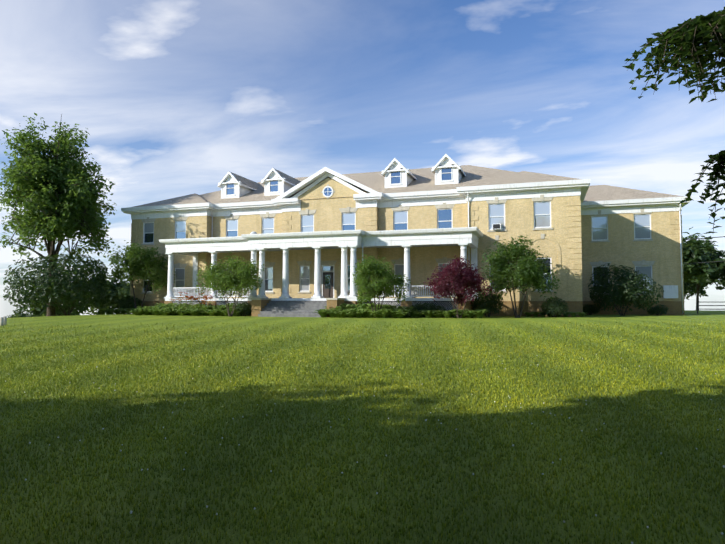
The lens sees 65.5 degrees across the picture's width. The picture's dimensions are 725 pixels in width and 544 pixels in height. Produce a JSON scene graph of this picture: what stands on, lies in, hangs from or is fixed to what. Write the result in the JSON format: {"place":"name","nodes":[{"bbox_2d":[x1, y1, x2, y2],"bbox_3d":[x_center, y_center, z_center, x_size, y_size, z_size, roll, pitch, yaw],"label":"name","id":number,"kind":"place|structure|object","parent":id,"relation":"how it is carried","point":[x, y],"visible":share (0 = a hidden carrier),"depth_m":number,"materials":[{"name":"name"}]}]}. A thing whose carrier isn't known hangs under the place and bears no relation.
{"place":"outdoors","nodes":[
{"label":"outdoors","id":0,"kind":"place"},
{"bbox_2d":[0,316,6,325],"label":"lawn posts","id":1,"kind":"object","parent":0,"point":[3,320],"visible":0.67,"depth_m":29.12,"materials":[{"name":"white"}]},
{"bbox_2d":[0,310,724,543],"bbox_3d":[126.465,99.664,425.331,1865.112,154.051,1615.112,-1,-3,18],"label":"ground","id":2,"kind":"structure","parent":0,"point":[689,317],"depth_m":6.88,"materials":[{"name":"green plant"}]},
{"bbox_2d":[7,306,34,317],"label":"tree wood","id":3,"kind":"object","parent":2,"relation":"on","point":[17,312],"visible":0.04,"depth_m":139.38,"materials":[{"name":"green plant"}]},
{"bbox_2d":[3,253,109,315],"bbox_3d":[-24.922,1.017,47.175,7.924,5.497,9.124,-1,-3,18],"label":"bush","id":4,"kind":"object","parent":2,"relation":"on","point":[71,288],"visible":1,"depth_m":44.95,"materials":[{"name":"green plant"}]},
{"bbox_2d":[25,274,91,316],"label":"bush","id":5,"kind":"object","parent":2,"relation":"on","point":[38,312],"visible":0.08,"depth_m":91.51,"materials":[{"name":"green plant"}]},
{"bbox_2d":[0,113,119,315],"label":"tree","id":6,"kind":"object","parent":2,"relation":"on","point":[56,191],"visible":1,"depth_m":47.17,"materials":[{"name":"green plant"}]},
{"bbox_2d":[84,272,132,314],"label":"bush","id":7,"kind":"object","parent":2,"relation":"on","point":[116,290],"visible":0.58,"depth_m":104.02,"materials":[{"name":"green plant"}]},
{"bbox_2d":[115,296,144,313],"bbox_3d":[-20.322,2.906,49.439,2.646,1.695,2.181,1,-3,-11],"label":"bush","id":8,"kind":"object","parent":2,"relation":"on","point":[124,303],"visible":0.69,"depth_m":48.88,"materials":[{"name":"green plant"}]},
{"bbox_2d":[105,240,176,308],"bbox_3d":[-18.878,0.570,48.196,5.711,6.392,5.752,1,-3,-26],"label":"tree","id":9,"kind":"object","parent":2,"relation":"on","point":[144,265],"visible":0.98,"depth_m":47.40,"materials":[{"name":"green plant"}]},
{"bbox_2d":[195,252,263,316],"bbox_3d":[-9.419,0.983,40.084,4.974,4.748,5.047,1,-3,-10],"label":"tree","id":10,"kind":"object","parent":2,"relation":"on","point":[236,276],"visible":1,"depth_m":39.39,"materials":[{"name":"green plant"}]},
{"bbox_2d":[231,301,251,315],"bbox_3d":[-8.745,2.696,40.860,1.748,1.197,1.629,-1,-3,18],"label":"bush","id":11,"kind":"object","parent":2,"relation":"on","point":[246,310],"visible":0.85,"depth_m":40.43,"materials":[{"name":"green plant"}]},
{"bbox_2d":[97,292,587,317],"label":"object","id":12,"kind":"object","parent":2,"relation":"on","point":[343,310],"visible":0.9,"depth_m":38.47,"materials":[{"name":"green plant"}]},
{"bbox_2d":[5,355,724,543],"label":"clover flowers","id":13,"kind":"object","parent":2,"relation":"on","point":[357,461],"visible":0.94,"depth_m":7.13,"materials":[{"name":"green plant"}]},
{"bbox_2d":[352,254,410,317],"bbox_3d":[1.068,1.026,36.739,4.065,4.326,3.939,-1,-3,18],"label":"tree","id":14,"kind":"object","parent":2,"relation":"on","point":[373,279],"visible":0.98,"depth_m":36.27,"materials":[{"name":"green plant"}]},
{"bbox_2d":[121,154,691,316],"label":"building","id":15,"kind":"structure","parent":2,"relation":"on","point":[315,238],"depth_m":44.42,"materials":[{"name":"brick"}]},
{"bbox_2d":[412,302,445,316],"bbox_3d":[4.316,2.604,38.021,2.772,1.105,1.294,-1,-3,18],"label":"bush","id":16,"kind":"object","parent":2,"relation":"on","point":[426,305],"visible":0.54,"depth_m":37.73,"materials":[{"name":"green plant"}]},
{"bbox_2d":[423,255,494,317],"bbox_3d":[6.069,1.055,36.446,4.090,4.239,4.379,1,-3,-11],"label":"tree","id":17,"kind":"object","parent":2,"relation":"on","point":[458,278],"visible":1,"depth_m":35.76,"materials":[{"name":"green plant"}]},
{"bbox_2d":[470,287,503,316],"bbox_3d":[8.574,2.091,38.889,2.248,2.201,2.509,-1,-3,18],"label":"bush","id":18,"kind":"object","parent":2,"relation":"on","point":[494,300],"visible":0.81,"depth_m":38.29,"materials":[{"name":"green plant"}]},
{"bbox_2d":[481,235,560,317],"bbox_3d":[10.246,0.403,37.426,4.915,5.640,5.038,2,-4,-39],"label":"tree","id":19,"kind":"object","parent":2,"relation":"on","point":[516,270],"visible":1,"depth_m":37.00,"materials":[{"name":"green plant"}]},
{"bbox_2d":[541,297,568,316],"bbox_3d":[12.994,2.416,38.099,1.829,1.476,1.845,-1,-3,18],"label":"bush","id":20,"kind":"object","parent":2,"relation":"on","point":[547,308],"visible":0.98,"depth_m":37.75,"materials":[{"name":"green plant"}]},
{"bbox_2d":[583,304,599,314],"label":"bush","id":21,"kind":"object","parent":2,"relation":"on","point":[591,309],"visible":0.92,"depth_m":43.63,"materials":[{"name":"green plant"}]},
{"bbox_2d":[588,263,663,315],"bbox_3d":[19.550,1.320,42.025,5.172,4.061,3.100,-1,-3,18],"label":"bush","id":22,"kind":"object","parent":2,"relation":"on","point":[624,288],"visible":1,"depth_m":41.53,"materials":[{"name":"green plant"}]},
{"bbox_2d":[647,304,667,314],"bbox_3d":[22.414,2.925,42.789,1.522,0.939,1.597,-1,-3,18],"label":"bush","id":23,"kind":"object","parent":2,"relation":"on","point":[656,310],"visible":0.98,"depth_m":42.50,"materials":[{"name":"green plant"}]},
{"bbox_2d":[683,282,700,299],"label":"tree","id":24,"kind":"object","parent":2,"relation":"on","point":[688,288],"visible":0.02,"depth_m":98.55,"materials":[{"name":"green plant"}]},
{"bbox_2d":[684,282,707,299],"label":"tree","id":25,"kind":"object","parent":2,"relation":"on","point":[702,292],"visible":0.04,"depth_m":109.86,"materials":[{"name":"green plant"}]},
{"bbox_2d":[682,227,715,288],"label":"tree","id":26,"kind":"object","parent":2,"relation":"on","point":[696,272],"visible":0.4,"depth_m":79.52,"materials":[{"name":"green plant"}]},
{"bbox_2d":[682,236,724,263],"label":"power lines","id":27,"kind":"object","parent":2,"relation":"on","point":[703,238],"visible":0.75,"depth_m":43.44,"materials":[{"name":"metal"}]},
{"bbox_2d":[685,236,724,309],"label":"tree","id":28,"kind":"object","parent":2,"relation":"on","point":[718,267],"visible":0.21,"depth_m":91.64,"materials":[{"name":"green plant"}]},
{"bbox_2d":[696,301,724,313],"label":"fence","id":29,"kind":"object","parent":2,"relation":"on","point":[709,305],"visible":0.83,"depth_m":47.93,"materials":[{"name":"metal"}]},
{"bbox_2d":[713,250,724,289],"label":"tree","id":30,"kind":"object","parent":2,"relation":"on","point":[721,287],"visible":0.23,"depth_m":93.24,"materials":[{"name":"green plant"}]},
{"bbox_3d":[10.247,-4.181,6.700,10.497,12.661,10.101,-1,-3,18],"label":"tree wood","id":31,"kind":"object","parent":2,"relation":"on","visible":0},
{"bbox_2d":[622,7,724,233],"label":"overhanging branches","id":32,"kind":"object","parent":31,"relation":"attached to","point":[688,37],"visible":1,"depth_m":8.96,"materials":[{"name":"green plant"}]},
{"bbox_2d":[0,0,724,317],"label":"sky","id":33,"kind":"structure","parent":0,"point":[172,97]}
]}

